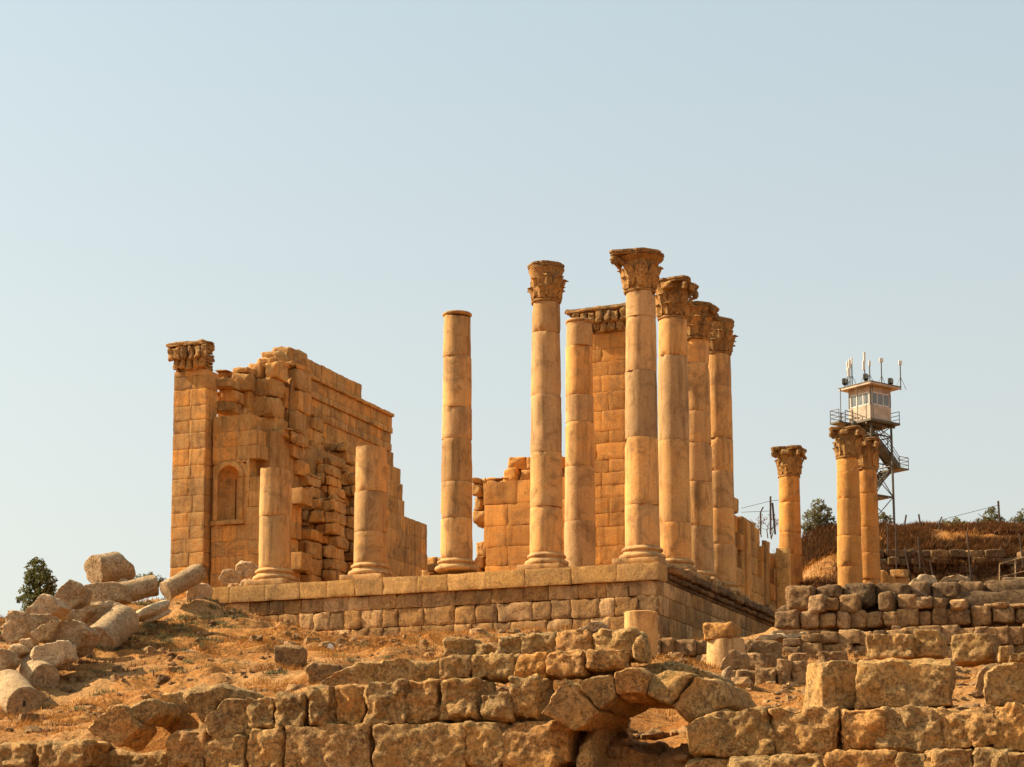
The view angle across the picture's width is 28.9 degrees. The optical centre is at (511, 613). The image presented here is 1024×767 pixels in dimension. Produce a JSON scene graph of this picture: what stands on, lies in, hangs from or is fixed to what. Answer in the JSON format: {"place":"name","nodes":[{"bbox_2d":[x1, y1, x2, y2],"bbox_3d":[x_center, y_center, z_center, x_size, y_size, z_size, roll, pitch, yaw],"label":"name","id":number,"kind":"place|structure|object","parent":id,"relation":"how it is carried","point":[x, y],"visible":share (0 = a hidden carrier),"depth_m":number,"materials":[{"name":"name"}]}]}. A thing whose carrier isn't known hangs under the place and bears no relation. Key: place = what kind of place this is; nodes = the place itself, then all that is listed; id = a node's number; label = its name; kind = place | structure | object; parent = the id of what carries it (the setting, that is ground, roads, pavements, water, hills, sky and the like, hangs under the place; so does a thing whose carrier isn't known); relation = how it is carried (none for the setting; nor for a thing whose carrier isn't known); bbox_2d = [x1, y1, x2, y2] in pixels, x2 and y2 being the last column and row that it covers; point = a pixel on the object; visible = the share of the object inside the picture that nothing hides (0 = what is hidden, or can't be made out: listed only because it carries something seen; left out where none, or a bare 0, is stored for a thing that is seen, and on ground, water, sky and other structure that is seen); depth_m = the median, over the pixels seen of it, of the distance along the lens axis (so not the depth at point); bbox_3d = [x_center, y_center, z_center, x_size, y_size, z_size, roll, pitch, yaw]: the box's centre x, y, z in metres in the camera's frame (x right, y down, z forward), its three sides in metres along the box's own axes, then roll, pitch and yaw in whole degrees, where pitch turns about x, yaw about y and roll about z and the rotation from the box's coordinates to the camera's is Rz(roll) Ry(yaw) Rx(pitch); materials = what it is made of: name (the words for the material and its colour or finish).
{"place":"outdoors","nodes":[
{"label":"outdoors","id":0,"kind":"place"},
{"bbox_2d":[160,564,206,599],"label":"fallen drum","id":1,"kind":"object","parent":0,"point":[186,579],"visible":1,"depth_m":98.30,"materials":[{"name":"stone"}]},
{"bbox_2d":[0,524,1022,766],"bbox_3d":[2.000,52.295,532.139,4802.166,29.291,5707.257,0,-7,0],"label":"ground","id":2,"kind":"structure","parent":0,"point":[633,756],"depth_m":77.31,"materials":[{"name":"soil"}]},
{"bbox_2d":[0,648,19,670],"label":"fallen block","id":3,"kind":"object","parent":2,"relation":"on","point":[9,659],"depth_m":78.55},
{"bbox_2d":[2,610,38,643],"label":"fallen block","id":4,"kind":"object","parent":2,"relation":"on","point":[17,626],"depth_m":81.57,"materials":[{"name":"stone"}]},
{"bbox_2d":[0,669,41,714],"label":"fallen drum","id":5,"kind":"object","parent":2,"relation":"on","point":[19,692],"visible":0.86,"depth_m":75.43,"materials":[{"name":"stone"}]},
{"bbox_2d":[16,557,58,613],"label":"evergreen tree","id":6,"kind":"object","parent":2,"relation":"on","point":[32,577],"visible":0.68,"depth_m":112.80,"materials":[{"name":"green plant"}]},
{"bbox_2d":[16,653,59,687],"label":"fallen drum","id":7,"kind":"object","parent":2,"relation":"on","point":[45,674],"visible":0.63,"depth_m":78.35,"materials":[{"name":"stone"}]},
{"bbox_2d":[7,643,31,657],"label":"fallen block","id":8,"kind":"object","parent":7,"relation":"on","point":[20,650],"depth_m":79.42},
{"bbox_2d":[19,638,38,648],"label":"fallen block","id":9,"kind":"object","parent":8,"relation":"on","point":[30,643],"depth_m":79.95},
{"bbox_2d":[29,613,59,625],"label":"fallen block","id":10,"kind":"object","parent":2,"relation":"on","point":[44,618],"depth_m":82.64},
{"bbox_2d":[26,594,70,617],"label":"fallen block","id":11,"kind":"object","parent":2,"relation":"on","point":[48,604],"depth_m":84.69,"materials":[{"name":"stone"}]},
{"bbox_2d":[30,640,77,669],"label":"fallen block","id":12,"kind":"object","parent":2,"relation":"on","point":[59,654],"depth_m":79.02,"materials":[{"name":"stone"}]},
{"bbox_2d":[43,619,100,657],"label":"fallen block","id":13,"kind":"object","parent":2,"relation":"on","point":[83,637],"depth_m":80.58,"materials":[{"name":"stone"}]},
{"bbox_2d":[30,620,65,642],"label":"fallen block","id":14,"kind":"object","parent":13,"relation":"on","point":[42,633],"depth_m":80.05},
{"bbox_2d":[71,606,96,623],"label":"fallen block","id":15,"kind":"object","parent":2,"relation":"on","point":[85,614],"depth_m":88.68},
{"bbox_2d":[54,579,91,609],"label":"fallen block","id":16,"kind":"object","parent":15,"relation":"on","point":[73,594],"depth_m":88.78,"materials":[{"name":"stone"}]},
{"bbox_2d":[86,600,122,626],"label":"fallen block","id":17,"kind":"object","parent":2,"relation":"on","point":[103,608],"depth_m":89.15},
{"bbox_2d":[84,582,131,604],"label":"fallen block","id":18,"kind":"object","parent":2,"relation":"on","point":[110,591],"depth_m":91.81,"materials":[{"name":"stone"}]},
{"bbox_2d":[118,575,158,601],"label":"fallen drum","id":19,"kind":"object","parent":18,"relation":"on","point":[143,587],"visible":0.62,"depth_m":94.06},
{"bbox_2d":[90,604,138,651],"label":"fallen drum","id":20,"kind":"object","parent":2,"relation":"on","point":[116,625],"visible":0.77,"depth_m":87.36,"materials":[{"name":"stone"}]},
{"bbox_2d":[136,600,171,622],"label":"stone block","id":21,"kind":"object","parent":2,"relation":"on","point":[154,611],"visible":0.91,"depth_m":94.96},
{"bbox_2d":[88,683,263,750],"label":"broken arch","id":22,"kind":"structure","parent":2,"relation":"on","point":[133,727],"depth_m":52.83,"materials":[{"name":"stone"}]},
{"bbox_2d":[186,583,212,599],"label":"fallen block","id":23,"kind":"object","parent":2,"relation":"on","point":[201,590],"depth_m":99.78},
{"bbox_2d":[0,597,575,709],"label":"scrub","id":24,"kind":"object","parent":2,"relation":"on","point":[239,611],"visible":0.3,"depth_m":90.74,"materials":[{"name":"brown plant"}]},
{"bbox_2d":[0,673,579,766],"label":"foreground wall","id":25,"kind":"structure","parent":2,"relation":"on","point":[456,722],"depth_m":51.06,"materials":[{"name":"stone"}]},
{"bbox_2d":[439,655,472,680],"bbox_3d":[-1.316,1.467,52.166,0.931,0.771,1.207,-2,-7,17],"label":"loose block","id":26,"kind":"object","parent":25,"relation":"on","point":[455,666],"depth_m":51.65,"materials":[{"name":"stone"}]},
{"bbox_2d":[442,637,481,656],"bbox_3d":[-1.291,0.932,52.931,0.974,0.646,1.254,-1,-7,10],"label":"loose block","id":27,"kind":"object","parent":26,"relation":"on","point":[457,646],"depth_m":52.41,"materials":[{"name":"stone"}]},
{"bbox_2d":[471,654,495,682],"bbox_3d":[-0.729,1.442,51.995,0.553,0.723,1.192,-1,-7,10],"label":"loose block","id":28,"kind":"object","parent":25,"relation":"on","point":[479,666],"depth_m":51.48,"materials":[{"name":"stone"}]},
{"bbox_2d":[475,643,494,654],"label":"loose block","id":29,"kind":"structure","parent":28,"relation":"on","point":[484,648],"depth_m":52.27,"materials":[{"name":"stone"}]},
{"bbox_2d":[485,652,521,683],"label":"loose block","id":30,"kind":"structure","parent":25,"relation":"on","point":[500,667],"depth_m":51.31,"materials":[{"name":"stone"}]},
{"bbox_2d":[495,633,525,653],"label":"loose block","id":31,"kind":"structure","parent":30,"relation":"on","point":[509,644],"depth_m":52.04,"materials":[{"name":"stone"}]},
{"bbox_2d":[514,652,554,679],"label":"loose block","id":32,"kind":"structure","parent":25,"relation":"on","point":[527,665],"depth_m":50.98,"materials":[{"name":"stone"}]},
{"bbox_2d":[521,632,556,653],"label":"loose block","id":33,"kind":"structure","parent":32,"relation":"on","point":[532,643],"depth_m":51.70,"materials":[{"name":"stone"}]},
{"bbox_2d":[274,644,307,668],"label":"squared block","id":34,"kind":"object","parent":2,"relation":"on","point":[290,654],"depth_m":76.38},
{"bbox_2d":[166,339,426,598],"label":"cella wall ruin","id":35,"kind":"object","parent":2,"relation":"on","point":[311,425],"visible":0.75,"depth_m":115.44,"materials":[{"name":"stone"}]},
{"bbox_2d":[304,661,345,684],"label":"half buried block","id":36,"kind":"structure","parent":2,"relation":"on","point":[317,670],"depth_m":64.20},
{"bbox_2d":[320,658,440,685],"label":"bedrock","id":37,"kind":"structure","parent":2,"relation":"on","point":[386,671],"depth_m":58.73,"materials":[{"name":"stone"}]},
{"bbox_2d":[422,557,443,575],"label":"wall remnant","id":38,"kind":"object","parent":2,"relation":"on","point":[432,564],"depth_m":141.22,"materials":[{"name":"stone"}]},
{"bbox_2d":[212,562,775,639],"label":"temple podium","id":39,"kind":"object","parent":2,"relation":"on","point":[683,602],"visible":0.42,"depth_m":97.19,"materials":[{"name":"stone"}]},
{"bbox_2d":[219,569,244,585],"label":"fallen block","id":40,"kind":"object","parent":39,"relation":"on","point":[227,577],"depth_m":105.53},
{"bbox_2d":[235,560,258,578],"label":"fallen block","id":41,"kind":"object","parent":39,"relation":"on","point":[247,570],"depth_m":106.58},
{"bbox_2d":[244,467,297,585],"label":"temple column","id":42,"kind":"structure","parent":39,"relation":"on","point":[275,526],"depth_m":101.92,"materials":[{"name":"stone"}]},
{"bbox_2d":[339,445,392,579],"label":"temple column","id":43,"kind":"structure","parent":39,"relation":"on","point":[370,532],"depth_m":100.17,"materials":[{"name":"stone"}]},
{"bbox_2d":[435,310,477,573],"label":"temple column","id":44,"kind":"structure","parent":39,"relation":"on","point":[456,547],"depth_m":98.80,"materials":[{"name":"stone"}]},
{"bbox_2d":[472,456,564,571],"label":"ruined wall","id":45,"kind":"structure","parent":39,"relation":"on","point":[501,514],"depth_m":107.45,"materials":[{"name":"beige stone"}]},
{"bbox_2d":[517,260,569,569],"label":"temple column","id":46,"kind":"structure","parent":39,"relation":"on","point":[546,290],"depth_m":97.11,"materials":[{"name":"stone"}]},
{"bbox_2d":[564,318,595,566],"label":"temple column","id":47,"kind":"structure","parent":39,"relation":"on","point":[579,539],"depth_m":101.72,"materials":[{"name":"stone"}]},
{"bbox_2d":[565,303,626,564],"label":"square pier","id":48,"kind":"structure","parent":39,"relation":"on","point":[609,347],"depth_m":104.96,"materials":[{"name":"beige stone"}]},
{"bbox_2d":[609,247,671,566],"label":"temple column","id":49,"kind":"structure","parent":39,"relation":"on","point":[640,272],"depth_m":95.31,"materials":[{"name":"stone"}]},
{"bbox_2d":[655,275,703,579],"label":"temple column","id":50,"kind":"structure","parent":39,"relation":"on","point":[674,294],"depth_m":99.49,"materials":[{"name":"stone"}]},
{"bbox_2d":[687,301,719,579],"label":"temple column","id":51,"kind":"structure","parent":39,"relation":"on","point":[703,316],"depth_m":103.58,"materials":[{"name":"stone"}]},
{"bbox_2d":[708,316,741,594],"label":"temple column","id":52,"kind":"structure","parent":39,"relation":"on","point":[722,341],"depth_m":107.73,"materials":[{"name":"stone"}]},
{"bbox_2d":[734,497,776,609],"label":"side cella wall","id":53,"kind":"structure","parent":39,"relation":"on","point":[755,571],"depth_m":129.47,"materials":[{"name":"stone"}]},
{"bbox_2d":[776,547,790,608],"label":"standing slab","id":54,"kind":"structure","parent":39,"relation":"on","point":[783,569],"depth_m":132.30,"materials":[{"name":"stone"}]},
{"bbox_2d":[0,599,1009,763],"bbox_3d":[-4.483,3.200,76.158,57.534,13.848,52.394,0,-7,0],"label":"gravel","id":55,"kind":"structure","parent":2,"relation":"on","point":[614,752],"depth_m":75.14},
{"bbox_2d":[0,519,1023,732],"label":"brush","id":56,"kind":"object","parent":2,"relation":"on","point":[822,543],"visible":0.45,"depth_m":145.76,"materials":[{"name":"plant"}]},
{"bbox_2d":[624,610,657,655],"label":"drum stub","id":57,"kind":"object","parent":2,"relation":"on","point":[645,621],"visible":0.59,"depth_m":66.97,"materials":[{"name":"stone"}]},
{"bbox_2d":[541,661,756,766],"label":"stone arch","id":58,"kind":"structure","parent":2,"relation":"on","point":[600,709],"depth_m":49.16,"materials":[{"name":"stone"}]},
{"bbox_2d":[545,649,592,679],"bbox_3d":[1.524,1.296,51.144,1.108,0.803,1.170,-3,-7,20],"label":"loose block","id":59,"kind":"object","parent":58,"relation":"on","point":[567,665],"depth_m":50.67,"materials":[{"name":"stone"}]},
{"bbox_2d":[555,628,593,650],"bbox_3d":[1.801,0.771,51.828,1.079,0.797,1.156,-3,-8,22],"label":"loose block","id":60,"kind":"object","parent":59,"relation":"on","point":[566,640],"depth_m":51.34,"materials":[{"name":"stone"}]},
{"bbox_2d":[575,621,608,632],"bbox_3d":[2.085,0.397,51.707,0.900,0.395,0.731,0,-7,0],"label":"rock","id":61,"kind":"object","parent":60,"relation":"on","point":[594,626],"visible":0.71,"depth_m":51.37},
{"bbox_2d":[586,648,631,673],"bbox_3d":[2.480,1.211,50.801,1.124,0.610,1.276,-1,-7,9],"label":"loose block","id":62,"kind":"object","parent":58,"relation":"on","point":[600,661],"depth_m":50.24,"materials":[{"name":"stone"}]},
{"bbox_2d":[592,627,648,662],"bbox_3d":[2.796,0.832,51.460,1.334,0.870,1.324,-2,-7,15],"label":"loose block","id":63,"kind":"object","parent":62,"relation":"on","point":[618,639],"depth_m":50.89,"materials":[{"name":"stone"}]},
{"bbox_2d":[632,635,650,663],"bbox_3d":[3.337,0.929,50.961,0.400,0.748,1.014,-2,-7,15],"label":"tilted slab","id":64,"kind":"object","parent":63,"relation":"on","point":[641,650],"depth_m":50.53,"materials":[{"name":"stone"}]},
{"bbox_2d":[638,741,668,751],"bbox_3d":[3.522,3.933,52.240,1.734,1.160,1.188,0,-7,0],"label":"arch rubble","id":65,"kind":"object","parent":2,"relation":"on","point":[660,746],"visible":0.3,"depth_m":51.81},
{"bbox_2d":[638,728,669,740],"bbox_3d":[3.620,3.447,53.441,1.318,0.733,1.040,0,-7,0],"label":"arch rubble","id":66,"kind":"object","parent":2,"relation":"on","point":[654,734],"visible":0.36,"depth_m":53.00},
{"bbox_2d":[669,726,685,736],"bbox_3d":[4.577,3.359,53.343,0.869,0.684,0.974,0,-7,0],"label":"arch rubble","id":67,"kind":"object","parent":2,"relation":"on","point":[680,731],"visible":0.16,"depth_m":53.00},
{"bbox_2d":[657,637,706,660],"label":"stone row","id":68,"kind":"object","parent":2,"relation":"on","point":[694,647],"visible":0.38,"depth_m":69.41,"materials":[{"name":"stone"}]},
{"bbox_2d":[703,621,745,668],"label":"stacked stub","id":69,"kind":"object","parent":2,"relation":"on","point":[722,639],"visible":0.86,"depth_m":65.45,"materials":[{"name":"stone"}]},
{"bbox_2d":[721,666,734,679],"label":"loose block","id":70,"kind":"object","parent":2,"relation":"on","point":[727,672],"depth_m":60.21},
{"bbox_2d":[720,650,749,669],"bbox_3d":[7.043,1.504,62.771,1.073,0.678,1.008,0,-7,0],"label":"loose block","id":71,"kind":"object","parent":2,"relation":"on","point":[735,660],"depth_m":62.30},
{"bbox_2d":[735,669,754,685],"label":"loose block","id":72,"kind":"object","parent":2,"relation":"on","point":[745,673],"depth_m":61.24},
{"bbox_2d":[747,653,774,670],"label":"loose block","id":73,"kind":"object","parent":2,"relation":"on","point":[759,660],"depth_m":63.86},
{"bbox_2d":[745,639,782,666],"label":"loose block","id":74,"kind":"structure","parent":2,"relation":"on","point":[773,648],"depth_m":66.39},
{"bbox_2d":[750,512,778,538],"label":"bare shrub","id":75,"kind":"object","parent":2,"relation":"on","point":[771,535],"visible":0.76,"depth_m":162.01,"materials":[{"name":"grey plant"}]},
{"bbox_2d":[754,667,777,685],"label":"loose block","id":76,"kind":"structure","parent":2,"relation":"on","point":[762,674],"depth_m":60.78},
{"bbox_2d":[755,633,788,641],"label":"flat rubble","id":77,"kind":"object","parent":2,"relation":"on","point":[779,637],"visible":0.68,"depth_m":73.48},
{"bbox_2d":[776,659,792,683],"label":"loose block","id":78,"kind":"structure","parent":2,"relation":"on","point":[784,670],"depth_m":60.79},
{"bbox_2d":[788,653,807,671],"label":"loose block","id":79,"kind":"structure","parent":2,"relation":"on","point":[797,656],"depth_m":63.86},
{"bbox_2d":[792,660,806,682],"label":"loose block","id":80,"kind":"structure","parent":2,"relation":"on","point":[799,669],"depth_m":60.97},
{"bbox_2d":[801,498,835,534],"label":"olive bush","id":81,"kind":"object","parent":2,"relation":"on","point":[818,516],"visible":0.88,"depth_m":153.86,"materials":[{"name":"green plant"}]},
{"bbox_2d":[818,651,847,662],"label":"loose block","id":82,"kind":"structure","parent":2,"relation":"on","point":[824,656],"depth_m":62.33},
{"bbox_2d":[714,702,1023,766],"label":"stepped block rows","id":83,"kind":"object","parent":2,"relation":"on","point":[989,735],"visible":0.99,"depth_m":47.19,"materials":[{"name":"stone"}]},
{"bbox_2d":[802,660,861,710],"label":"block","id":84,"kind":"structure","parent":83,"relation":"on","point":[831,684],"depth_m":48.69,"materials":[{"name":"stone"}]},
{"bbox_2d":[854,657,955,709],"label":"block","id":85,"kind":"structure","parent":83,"relation":"on","point":[897,682],"depth_m":48.23,"materials":[{"name":"stone"}]},
{"bbox_2d":[830,352,908,523],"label":"watchtower","id":86,"kind":"structure","parent":2,"relation":"on","point":[869,411],"depth_m":166.60,"materials":[{"name":"metal"}]},
{"bbox_2d":[744,496,1015,534],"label":"barbed wire fence","id":87,"kind":"object","parent":2,"relation":"on","point":[998,507],"visible":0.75,"depth_m":159.93,"materials":[{"name":"metal"}]},
{"bbox_2d":[865,633,917,659],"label":"loose block","id":88,"kind":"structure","parent":2,"relation":"on","point":[885,646],"depth_m":60.42,"materials":[{"name":"stone"}]},
{"bbox_2d":[881,569,910,583],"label":"ruined blocks","id":89,"kind":"structure","parent":2,"relation":"on","point":[898,576],"depth_m":140.39,"materials":[{"name":"stone"}]},
{"bbox_2d":[774,579,1023,634],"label":"dry stone wall","id":90,"kind":"structure","parent":2,"relation":"on","point":[866,607],"depth_m":77.96,"materials":[{"name":"stone"}]},
{"bbox_2d":[908,574,937,584],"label":"ridge rock","id":91,"kind":"object","parent":90,"relation":"on","point":[932,579],"visible":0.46,"depth_m":79.34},
{"bbox_2d":[939,574,969,581],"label":"ridge rock","id":92,"kind":"object","parent":90,"relation":"on","point":[955,578],"visible":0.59,"depth_m":79.23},
{"bbox_2d":[783,624,1023,657],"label":"terrace wall","id":93,"kind":"structure","parent":2,"relation":"on","point":[1012,638],"depth_m":71.93,"materials":[{"name":"stone"}]},
{"bbox_2d":[913,629,947,659],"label":"loose block","id":94,"kind":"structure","parent":2,"relation":"on","point":[930,644],"depth_m":60.45,"materials":[{"name":"stone"}]},
{"bbox_2d":[880,549,1023,580],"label":"retaining wall","id":95,"kind":"structure","parent":2,"relation":"on","point":[887,559],"depth_m":142.77,"materials":[{"name":"stone"}]},
{"bbox_2d":[887,524,1023,581],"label":"iron stake row","id":96,"kind":"object","parent":2,"relation":"on","point":[920,550],"visible":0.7,"depth_m":141.13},
{"bbox_2d":[951,633,999,667],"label":"loose block","id":97,"kind":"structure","parent":2,"relation":"on","point":[972,649],"depth_m":58.93,"materials":[{"name":"stone"}]},
{"bbox_2d":[974,667,989,690],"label":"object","id":98,"kind":"object","parent":2,"relation":"on","point":[979,685],"visible":0.59,"depth_m":54.20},
{"bbox_2d":[974,626,997,634],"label":"capped rock","id":99,"kind":"object","parent":2,"relation":"on","point":[987,629],"visible":0.59,"depth_m":66.42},
{"bbox_2d":[975,507,1004,522],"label":"olive bush","id":100,"kind":"object","parent":2,"relation":"on","point":[993,512],"visible":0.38,"depth_m":156.82,"materials":[{"name":"green plant"}]},
{"bbox_2d":[997,646,1009,663],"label":"loose block","id":101,"kind":"object","parent":2,"relation":"on","point":[1003,654],"depth_m":58.31,"materials":[{"name":"stone"}]},
{"bbox_2d":[1009,653,1023,662],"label":"loose block","id":102,"kind":"object","parent":2,"relation":"on","point":[1017,658],"depth_m":57.39,"materials":[{"name":"stone"}]},
{"bbox_2d":[1009,508,1023,522],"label":"olive bush","id":103,"kind":"object","parent":2,"relation":"on","point":[1018,518],"visible":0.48,"depth_m":155.99,"materials":[{"name":"green plant"}]},
{"bbox_2d":[0,0,1023,616],"label":"sky","id":104,"kind":"structure","parent":0,"point":[328,181],"materials":[{"name":"blue"}]},
{"bbox_2d":[770,445,806,585],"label":"temple column","id":105,"kind":"structure","parent":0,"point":[789,461],"depth_m":140.74,"materials":[{"name":"stone"}]},
{"bbox_2d":[829,425,864,586],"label":"temple column","id":106,"kind":"structure","parent":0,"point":[847,443],"depth_m":135.23,"materials":[{"name":"stone"}]},
{"bbox_2d":[858,436,880,584],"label":"temple column","id":107,"kind":"structure","parent":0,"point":[868,460],"depth_m":138.59,"materials":[{"name":"stone"}]},
{"bbox_2d":[803,519,1023,580],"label":"embankment grass","id":108,"kind":"structure","parent":0,"point":[814,564],"depth_m":146.42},
{"bbox_2d":[983,662,1023,706],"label":"block","id":109,"kind":"structure","parent":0,"point":[1003,684],"depth_m":47.38,"materials":[{"name":"stone"}]},
{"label":"fallen block","id":110,"kind":"object","parent":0,"visible":0},
{"bbox_2d":[84,552,135,582],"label":"fallen drum","id":111,"kind":"object","parent":110,"relation":"on","point":[110,567],"visible":0.84,"depth_m":95.07,"materials":[{"name":"stone"}]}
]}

